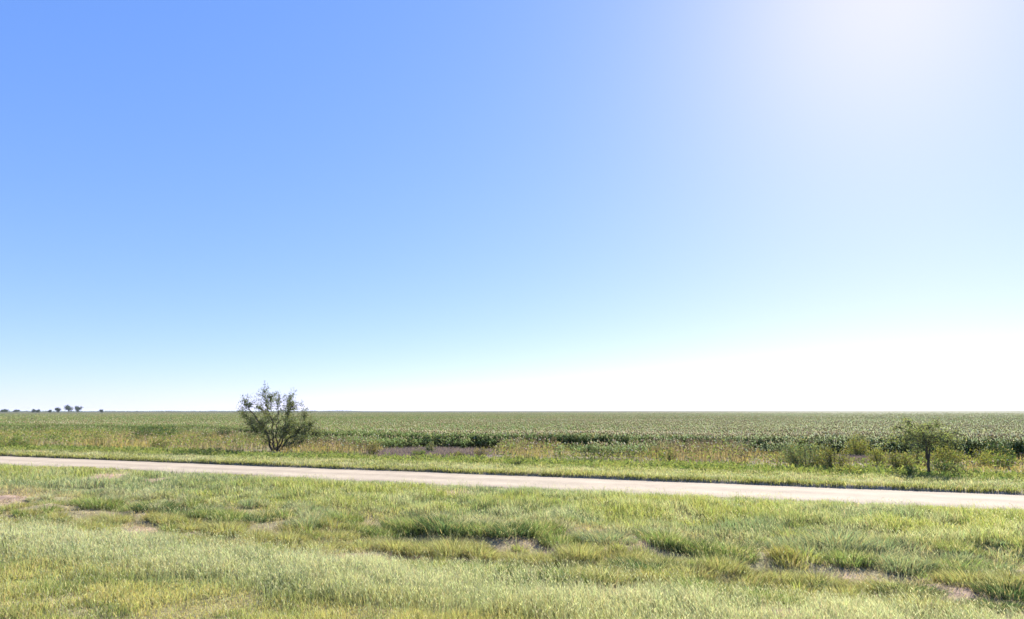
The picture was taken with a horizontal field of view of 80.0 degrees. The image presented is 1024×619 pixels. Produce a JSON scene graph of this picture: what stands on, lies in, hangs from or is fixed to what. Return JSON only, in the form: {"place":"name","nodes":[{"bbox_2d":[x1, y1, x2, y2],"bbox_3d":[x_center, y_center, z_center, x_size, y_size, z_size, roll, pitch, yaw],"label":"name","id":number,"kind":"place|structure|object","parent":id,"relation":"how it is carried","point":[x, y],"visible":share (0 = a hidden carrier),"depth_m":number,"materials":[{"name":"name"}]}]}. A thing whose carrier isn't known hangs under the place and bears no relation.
{"place":"outdoors","nodes":[
{"label":"outdoors","id":0,"kind":"place"},
{"bbox_2d":[0,411,1023,459],"bbox_3d":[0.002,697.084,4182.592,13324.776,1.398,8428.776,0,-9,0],"label":"crop field","id":1,"kind":"structure","parent":0,"point":[617,430],"depth_m":66.86,"materials":[{"name":"green plant"}]},
{"bbox_2d":[0,416,1023,618],"bbox_3d":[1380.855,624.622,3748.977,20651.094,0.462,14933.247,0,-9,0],"label":"ground","id":2,"kind":"structure","parent":0,"point":[521,542],"depth_m":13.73,"materials":[{"name":"plant"}]},
{"bbox_2d":[0,434,34,446],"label":"shrub","id":3,"kind":"object","parent":2,"relation":"on","point":[13,440],"visible":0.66,"depth_m":42.93,"materials":[{"name":"green plant"}]},
{"bbox_2d":[30,498,69,505],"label":"grass tussock","id":4,"kind":"object","parent":2,"relation":"on","point":[44,502],"depth_m":18.11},
{"bbox_2d":[33,508,70,522],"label":"grass tussock","id":5,"kind":"object","parent":2,"relation":"on","point":[53,519],"depth_m":15.24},
{"bbox_2d":[67,492,98,505],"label":"grass tussock","id":6,"kind":"object","parent":2,"relation":"on","point":[75,500],"depth_m":17.92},
{"bbox_2d":[69,513,112,529],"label":"grass tussock","id":7,"kind":"object","parent":2,"relation":"on","point":[88,523],"depth_m":14.30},
{"bbox_2d":[74,493,126,509],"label":"grass tussock","id":8,"kind":"object","parent":2,"relation":"on","point":[99,503],"depth_m":17.34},
{"bbox_2d":[87,506,136,523],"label":"grass tussock","id":9,"kind":"object","parent":2,"relation":"on","point":[119,517],"depth_m":15.56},
{"bbox_2d":[106,502,150,511],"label":"grass tussock","id":10,"kind":"object","parent":2,"relation":"on","point":[121,508],"depth_m":17.29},
{"bbox_2d":[127,499,183,511],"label":"grass tussock","id":11,"kind":"object","parent":2,"relation":"on","point":[145,507],"depth_m":16.99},
{"bbox_2d":[127,422,184,438],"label":"shrub","id":12,"kind":"object","parent":2,"relation":"on","point":[160,431],"visible":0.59,"depth_m":56.72,"materials":[{"name":"green plant"}]},
{"bbox_2d":[150,438,167,448],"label":"shrub","id":13,"kind":"object","parent":2,"relation":"on","point":[161,441],"visible":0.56,"depth_m":42.05,"materials":[{"name":"green plant"}]},
{"bbox_2d":[141,507,190,524],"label":"grass tussock","id":14,"kind":"object","parent":2,"relation":"on","point":[157,519],"depth_m":15.13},
{"bbox_2d":[152,501,205,514],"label":"grass tussock","id":15,"kind":"object","parent":2,"relation":"on","point":[172,509],"depth_m":16.68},
{"bbox_2d":[0,410,379,411],"bbox_3d":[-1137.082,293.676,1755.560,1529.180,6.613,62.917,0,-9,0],"label":"distant treeline","id":16,"kind":"object","parent":2,"relation":"on","point":[197,411],"visible":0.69,"depth_m":1742.32,"materials":[{"name":"green plant"}]},
{"bbox_2d":[175,520,204,532],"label":"grass tussock","id":17,"kind":"object","parent":2,"relation":"on","point":[190,528],"depth_m":13.99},
{"bbox_2d":[181,505,207,518],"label":"grass tussock","id":18,"kind":"object","parent":2,"relation":"on","point":[194,512],"depth_m":16.22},
{"bbox_2d":[183,504,231,518],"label":"grass tussock","id":19,"kind":"object","parent":2,"relation":"on","point":[201,512],"depth_m":16.00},
{"bbox_2d":[191,516,249,536],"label":"grass tussock","id":20,"kind":"object","parent":2,"relation":"on","point":[215,528],"depth_m":13.56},
{"bbox_2d":[217,427,234,436],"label":"shrub","id":21,"kind":"object","parent":2,"relation":"on","point":[222,431],"visible":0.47,"depth_m":56.71,"materials":[{"name":"green plant"}]},
{"bbox_2d":[203,505,261,522],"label":"grass tussock","id":22,"kind":"object","parent":2,"relation":"on","point":[241,513],"depth_m":15.53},
{"bbox_2d":[234,524,275,541],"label":"grass tussock","id":23,"kind":"object","parent":2,"relation":"on","point":[255,533],"depth_m":13.20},
{"bbox_2d":[240,511,282,522],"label":"grass tussock","id":24,"kind":"object","parent":2,"relation":"on","point":[251,519],"depth_m":15.17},
{"bbox_2d":[236,382,325,450],"bbox_3d":[-15.114,6.930,39.663,6.132,4.688,3.470,1,-10,-9],"label":"mesquite tree","id":25,"kind":"object","parent":2,"relation":"on","point":[291,423],"visible":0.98,"depth_m":39.39,"materials":[{"name":"green plant"}]},
{"bbox_2d":[267,524,308,544],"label":"grass tussock","id":26,"kind":"object","parent":2,"relation":"on","point":[286,537],"depth_m":12.92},
{"bbox_2d":[279,509,333,528],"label":"grass tussock","id":27,"kind":"object","parent":2,"relation":"on","point":[304,519],"depth_m":14.43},
{"bbox_2d":[296,536,347,553],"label":"grass tussock","id":28,"kind":"object","parent":2,"relation":"on","point":[311,543],"depth_m":12.33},
{"bbox_2d":[310,523,362,540],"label":"grass tussock","id":29,"kind":"object","parent":2,"relation":"on","point":[346,534],"depth_m":13.41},
{"bbox_2d":[319,506,368,522],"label":"grass tussock","id":30,"kind":"object","parent":2,"relation":"on","point":[344,516],"depth_m":15.18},
{"bbox_2d":[337,531,391,551],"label":"grass tussock","id":31,"kind":"object","parent":2,"relation":"on","point":[353,546],"depth_m":12.31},
{"bbox_2d":[343,518,388,536],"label":"grass tussock","id":32,"kind":"object","parent":2,"relation":"on","point":[377,525],"depth_m":14.10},
{"bbox_2d":[364,439,381,454],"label":"shrub","id":33,"kind":"object","parent":2,"relation":"on","point":[374,449],"visible":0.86,"depth_m":35.02,"materials":[{"name":"green plant"}]},
{"bbox_2d":[355,521,404,538],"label":"grass tussock","id":34,"kind":"object","parent":2,"relation":"on","point":[391,531],"depth_m":13.90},
{"bbox_2d":[370,529,420,555],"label":"grass tussock","id":35,"kind":"object","parent":2,"relation":"on","point":[389,545],"depth_m":12.14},
{"bbox_2d":[375,512,437,530],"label":"grass tussock","id":36,"kind":"object","parent":2,"relation":"on","point":[385,521],"depth_m":14.59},
{"bbox_2d":[384,513,447,537],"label":"grass tussock","id":37,"kind":"object","parent":2,"relation":"on","point":[415,532],"depth_m":14.10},
{"bbox_2d":[399,534,453,556],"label":"grass tussock","id":38,"kind":"object","parent":2,"relation":"on","point":[413,549],"depth_m":11.79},
{"bbox_2d":[393,553,465,570],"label":"grass tussock","id":39,"kind":"object","parent":2,"relation":"on","point":[431,563],"depth_m":10.40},
{"bbox_2d":[424,440,436,451],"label":"weed plant","id":40,"kind":"object","parent":2,"relation":"on","point":[431,447],"visible":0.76,"depth_m":36.17,"materials":[{"name":"green plant"}]},
{"bbox_2d":[406,509,484,537],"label":"grass tussock","id":41,"kind":"object","parent":2,"relation":"on","point":[430,524],"depth_m":13.73,"materials":[{"name":"plant"}]},
{"bbox_2d":[418,533,484,560],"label":"grass tussock","id":42,"kind":"object","parent":2,"relation":"on","point":[432,552],"depth_m":11.27,"materials":[{"name":"plant"}]},
{"bbox_2d":[452,539,501,561],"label":"grass tussock","id":43,"kind":"object","parent":2,"relation":"on","point":[493,555],"depth_m":11.11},
{"bbox_2d":[445,517,514,537],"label":"grass tussock","id":44,"kind":"object","parent":2,"relation":"on","point":[474,531],"depth_m":13.36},
{"bbox_2d":[473,445,488,456],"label":"weed plant","id":45,"kind":"object","parent":2,"relation":"on","point":[478,451],"visible":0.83,"depth_m":34.57,"materials":[{"name":"green plant"}]},
{"bbox_2d":[438,554,529,578],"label":"grass tussock","id":46,"kind":"object","parent":2,"relation":"on","point":[470,564],"depth_m":9.91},
{"bbox_2d":[465,514,515,525],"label":"grass tussock","id":47,"kind":"object","parent":2,"relation":"on","point":[482,520],"depth_m":14.48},
{"bbox_2d":[479,518,541,537],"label":"grass tussock","id":48,"kind":"object","parent":2,"relation":"on","point":[505,530],"depth_m":13.07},
{"bbox_2d":[0,426,1023,477],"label":"rough weeds","id":49,"kind":"object","parent":2,"relation":"on","point":[731,452],"visible":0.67,"depth_m":34.87,"materials":[{"name":"green plant"}]},
{"bbox_2d":[496,543,540,565],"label":"grass tussock","id":50,"kind":"object","parent":2,"relation":"on","point":[506,553],"depth_m":11.38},
{"bbox_2d":[496,560,549,585],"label":"grass tussock","id":51,"kind":"object","parent":2,"relation":"on","point":[509,571],"depth_m":9.48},
{"bbox_2d":[499,516,556,537],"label":"grass tussock","id":52,"kind":"object","parent":2,"relation":"on","point":[547,530],"depth_m":13.21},
{"bbox_2d":[512,514,568,534],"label":"grass tussock","id":53,"kind":"object","parent":2,"relation":"on","point":[552,526],"depth_m":13.60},
{"bbox_2d":[516,545,569,568],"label":"grass tussock","id":54,"kind":"object","parent":2,"relation":"on","point":[531,556],"depth_m":11.07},
{"bbox_2d":[535,528,583,547],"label":"grass tussock","id":55,"kind":"object","parent":2,"relation":"on","point":[547,542],"depth_m":12.71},
{"bbox_2d":[536,546,588,566],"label":"grass tussock","id":56,"kind":"object","parent":2,"relation":"on","point":[552,557],"depth_m":10.84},
{"bbox_2d":[535,560,613,588],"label":"grass tussock","id":57,"kind":"object","parent":2,"relation":"on","point":[561,572],"depth_m":9.36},
{"bbox_2d":[550,539,606,562],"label":"grass tussock","id":58,"kind":"object","parent":2,"relation":"on","point":[593,553],"depth_m":10.98,"materials":[{"name":"plant"}]},
{"bbox_2d":[563,525,618,543],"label":"grass tussock","id":59,"kind":"object","parent":2,"relation":"on","point":[578,531],"depth_m":13.15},
{"bbox_2d":[561,556,649,587],"bbox_3d":[1.382,4.032,9.431,1.696,0.386,1.030,-1,-9,5],"label":"grass tussock","id":60,"kind":"object","parent":2,"relation":"on","point":[610,575],"depth_m":9.38,"materials":[{"name":"plant"}]},
{"bbox_2d":[585,548,634,568],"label":"grass tussock","id":61,"kind":"object","parent":2,"relation":"on","point":[597,562],"depth_m":10.78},
{"bbox_2d":[577,525,643,544],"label":"grass tussock","id":62,"kind":"object","parent":2,"relation":"on","point":[602,538],"depth_m":12.50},
{"bbox_2d":[609,539,654,560],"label":"grass tussock","id":63,"kind":"object","parent":2,"relation":"on","point":[635,553],"depth_m":11.48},
{"bbox_2d":[600,551,679,574],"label":"grass tussock","id":64,"kind":"object","parent":2,"relation":"on","point":[620,561],"depth_m":10.54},
{"bbox_2d":[614,551,697,573],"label":"grass tussock","id":65,"kind":"object","parent":2,"relation":"on","point":[665,565],"depth_m":10.43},
{"bbox_2d":[631,549,692,564],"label":"grass tussock","id":66,"kind":"object","parent":2,"relation":"on","point":[658,556],"depth_m":11.22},
{"bbox_2d":[631,523,694,548],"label":"grass tussock","id":67,"kind":"object","parent":2,"relation":"on","point":[650,535],"depth_m":12.43,"materials":[{"name":"plant"}]},
{"bbox_2d":[650,448,676,460],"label":"weed plant","id":68,"kind":"object","parent":2,"relation":"on","point":[666,455],"visible":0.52,"depth_m":31.16,"materials":[{"name":"green plant"}]},
{"bbox_2d":[643,549,697,567],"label":"grass tussock","id":69,"kind":"object","parent":2,"relation":"on","point":[669,557],"depth_m":10.79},
{"bbox_2d":[651,533,718,555],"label":"grass tussock","id":70,"kind":"object","parent":2,"relation":"on","point":[671,549],"depth_m":12.07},
{"bbox_2d":[657,554,722,580],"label":"grass tussock","id":71,"kind":"object","parent":2,"relation":"on","point":[692,570],"depth_m":9.97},
{"bbox_2d":[661,566,732,597],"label":"grass tussock","id":72,"kind":"object","parent":2,"relation":"on","point":[705,588],"depth_m":8.92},
{"bbox_2d":[671,531,744,558],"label":"grass tussock","id":73,"kind":"object","parent":2,"relation":"on","point":[693,546],"depth_m":11.89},
{"bbox_2d":[665,567,761,598],"bbox_3d":[2.927,4.115,9.143,1.600,0.382,0.972,-7,-12,37],"label":"grass tussock","id":74,"kind":"object","parent":2,"relation":"on","point":[718,582],"depth_m":9.12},
{"bbox_2d":[693,551,749,574],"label":"grass tussock","id":75,"kind":"object","parent":2,"relation":"on","point":[739,566],"depth_m":10.23,"materials":[{"name":"plant"}]},
{"bbox_2d":[694,528,764,564],"bbox_3d":[4.184,4.536,11.771,1.174,0.436,2.102,2,-10,-12],"label":"grass tussock","id":76,"kind":"object","parent":2,"relation":"on","point":[733,552],"depth_m":11.53,"materials":[{"name":"plant"}]},
{"bbox_2d":[700,581,765,609],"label":"grass tussock","id":77,"kind":"object","parent":2,"relation":"on","point":[731,601],"depth_m":8.38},
{"bbox_2d":[714,538,772,551],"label":"grass tussock","id":78,"kind":"object","parent":2,"relation":"on","point":[752,545],"depth_m":12.15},
{"bbox_2d":[717,562,780,586],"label":"grass tussock","id":79,"kind":"object","parent":2,"relation":"on","point":[749,579],"depth_m":9.95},
{"bbox_2d":[721,576,780,601],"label":"grass tussock","id":80,"kind":"object","parent":2,"relation":"on","point":[750,588],"depth_m":9.03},
{"bbox_2d":[713,580,809,605],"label":"grass tussock","id":81,"kind":"object","parent":2,"relation":"on","point":[773,597],"depth_m":8.69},
{"bbox_2d":[749,562,814,585],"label":"grass tussock","id":82,"kind":"object","parent":2,"relation":"on","point":[781,574],"depth_m":10.14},
{"bbox_2d":[762,529,817,549],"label":"grass tussock","id":83,"kind":"object","parent":2,"relation":"on","point":[781,539],"depth_m":12.22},
{"bbox_2d":[759,584,825,605],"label":"grass tussock","id":84,"kind":"object","parent":2,"relation":"on","point":[802,595],"depth_m":8.92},
{"bbox_2d":[773,436,825,466],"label":"shrub","id":85,"kind":"object","parent":2,"relation":"on","point":[793,458],"visible":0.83,"depth_m":27.16,"materials":[{"name":"green plant"}]},
{"bbox_2d":[779,573,841,593],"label":"grass tussock","id":86,"kind":"object","parent":2,"relation":"on","point":[821,583],"depth_m":9.82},
{"bbox_2d":[776,535,847,556],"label":"grass tussock","id":87,"kind":"object","parent":2,"relation":"on","point":[818,550],"depth_m":11.70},
{"bbox_2d":[780,564,857,587],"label":"grass tussock","id":88,"kind":"object","parent":2,"relation":"on","point":[818,577],"depth_m":10.01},
{"bbox_2d":[811,440,854,468],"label":"shrub","id":89,"kind":"object","parent":2,"relation":"on","point":[829,460],"visible":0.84,"depth_m":25.99,"materials":[{"name":"green plant"}]},
{"bbox_2d":[782,518,891,552],"bbox_3d":[6.428,4.473,12.134,2.134,0.584,1.328,-2,-10,14],"label":"grass tussock","id":90,"kind":"object","parent":2,"relation":"on","point":[843,538],"depth_m":12.02,"materials":[{"name":"plant"}]},
{"bbox_2d":[812,576,875,598],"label":"grass tussock","id":91,"kind":"object","parent":2,"relation":"on","point":[831,587],"depth_m":9.39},
{"bbox_2d":[815,538,877,567],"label":"grass tussock","id":92,"kind":"object","parent":2,"relation":"on","point":[838,558],"depth_m":11.05,"materials":[{"name":"plant"}]},
{"bbox_2d":[831,460,866,473],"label":"shrub","id":93,"kind":"object","parent":2,"relation":"on","point":[851,468],"visible":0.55,"depth_m":24.45,"materials":[{"name":"green plant"}]},
{"bbox_2d":[839,432,874,454],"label":"shrub","id":94,"kind":"object","parent":2,"relation":"on","point":[861,450],"visible":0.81,"depth_m":33.09,"materials":[{"name":"green plant"}]},
{"bbox_2d":[828,572,906,594],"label":"grass tussock","id":95,"kind":"object","parent":2,"relation":"on","point":[846,582],"depth_m":9.75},
{"bbox_2d":[829,539,925,569],"bbox_3d":[6.702,4.507,11.359,1.883,0.519,1.294,-2,-10,10],"label":"grass tussock","id":96,"kind":"object","parent":2,"relation":"on","point":[885,553],"depth_m":11.31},
{"bbox_2d":[865,445,890,466],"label":"shrub","id":97,"kind":"object","parent":2,"relation":"on","point":[876,455],"visible":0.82,"depth_m":28.22,"materials":[{"name":"green plant"}]},
{"bbox_2d":[853,569,944,597],"bbox_3d":[5.930,4.213,9.403,1.364,0.347,1.028,-7,-12,37],"label":"grass tussock","id":98,"kind":"object","parent":2,"relation":"on","point":[877,582],"depth_m":9.42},
{"bbox_2d":[883,447,917,468],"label":"shrub","id":99,"kind":"object","parent":2,"relation":"on","point":[895,461],"visible":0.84,"depth_m":25.60,"materials":[{"name":"green plant"}]},
{"bbox_2d":[866,550,938,575],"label":"grass tussock","id":100,"kind":"object","parent":2,"relation":"on","point":[902,565],"depth_m":10.79,"materials":[{"name":"plant"}]},
{"bbox_2d":[866,573,950,597],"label":"grass tussock","id":101,"kind":"object","parent":2,"relation":"on","point":[899,586],"depth_m":9.25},
{"bbox_2d":[903,465,916,475],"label":"weed plant","id":102,"kind":"object","parent":2,"relation":"on","point":[909,470],"visible":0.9,"depth_m":23.11,"materials":[{"name":"green plant"}]},
{"bbox_2d":[898,447,935,465],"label":"shrub","id":103,"kind":"object","parent":2,"relation":"on","point":[916,455],"visible":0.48,"depth_m":28.07,"materials":[{"name":"green plant"}]},
{"bbox_2d":[871,583,975,612],"bbox_3d":[5.595,3.942,8.296,1.542,0.336,0.979,-1,-10,8],"label":"grass tussock","id":104,"kind":"object","parent":2,"relation":"on","point":[920,597],"depth_m":8.38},
{"bbox_2d":[883,415,966,472],"bbox_3d":[16.627,5.416,24.510,2.842,2.458,2.700,9,-13,-43],"label":"mesquite tree","id":105,"kind":"object","parent":2,"relation":"on","point":[926,437],"visible":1,"depth_m":24.36,"materials":[{"name":"green plant"}]},
{"bbox_2d":[899,546,974,573],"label":"grass tussock","id":106,"kind":"object","parent":2,"relation":"on","point":[924,558],"depth_m":11.02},
{"bbox_2d":[930,457,961,472],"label":"shrub","id":107,"kind":"object","parent":2,"relation":"on","point":[946,465],"visible":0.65,"depth_m":24.29,"materials":[{"name":"green plant"}]},
{"bbox_2d":[931,443,965,463],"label":"shrub","id":108,"kind":"object","parent":2,"relation":"on","point":[949,456],"visible":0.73,"depth_m":28.09,"materials":[{"name":"green plant"}]},
{"bbox_2d":[947,464,982,474],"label":"weed plant","id":109,"kind":"object","parent":2,"relation":"on","point":[956,469],"visible":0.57,"depth_m":23.65,"materials":[{"name":"green plant"}]},
{"bbox_2d":[916,550,1015,574],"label":"grass tussock","id":110,"kind":"object","parent":2,"relation":"on","point":[956,563],"depth_m":10.78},
{"bbox_2d":[932,592,1002,618],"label":"grass tussock","id":111,"kind":"object","parent":2,"relation":"on","point":[968,607],"depth_m":8.13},
{"bbox_2d":[925,560,1013,589],"bbox_3d":[7.228,4.196,9.652,1.450,0.371,0.917,-8,-12,39],"label":"grass tussock","id":112,"kind":"object","parent":2,"relation":"on","point":[947,578],"depth_m":9.71,"materials":[{"name":"plant"}]},
{"bbox_2d":[961,446,1005,466],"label":"shrub","id":113,"kind":"object","parent":2,"relation":"on","point":[984,459],"visible":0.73,"depth_m":28.19,"materials":[{"name":"green plant"}]},
{"bbox_2d":[953,573,1023,602],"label":"grass tussock","id":114,"kind":"object","parent":2,"relation":"on","point":[1018,593],"depth_m":9.13,"materials":[{"name":"plant"}]},
{"bbox_2d":[955,591,1023,614],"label":"grass tussock","id":115,"kind":"object","parent":2,"relation":"on","point":[1004,606],"depth_m":8.43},
{"bbox_2d":[956,557,1023,575],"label":"grass tussock","id":116,"kind":"object","parent":2,"relation":"on","point":[979,566],"depth_m":10.53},
{"bbox_2d":[962,562,1023,589],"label":"grass tussock","id":117,"kind":"object","parent":2,"relation":"on","point":[999,577],"depth_m":9.55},
{"bbox_2d":[980,438,1019,458],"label":"shrub","id":118,"kind":"object","parent":2,"relation":"on","point":[993,447],"visible":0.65,"depth_m":31.22,"materials":[{"name":"green plant"}]},
{"bbox_2d":[986,451,1017,468],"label":"shrub","id":119,"kind":"object","parent":2,"relation":"on","point":[1000,459],"visible":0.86,"depth_m":26.96,"materials":[{"name":"green plant"}]},
{"bbox_2d":[0,456,1023,509],"bbox_3d":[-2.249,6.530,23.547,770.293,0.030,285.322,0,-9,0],"label":"dirt road","id":120,"kind":"structure","parent":0,"point":[864,496],"depth_m":21.80,"materials":[{"name":"soil"}]},
{"bbox_2d":[0,0,1023,410],"label":"sky","id":121,"kind":"structure","parent":0,"point":[347,205],"materials":[{"name":"blue"}]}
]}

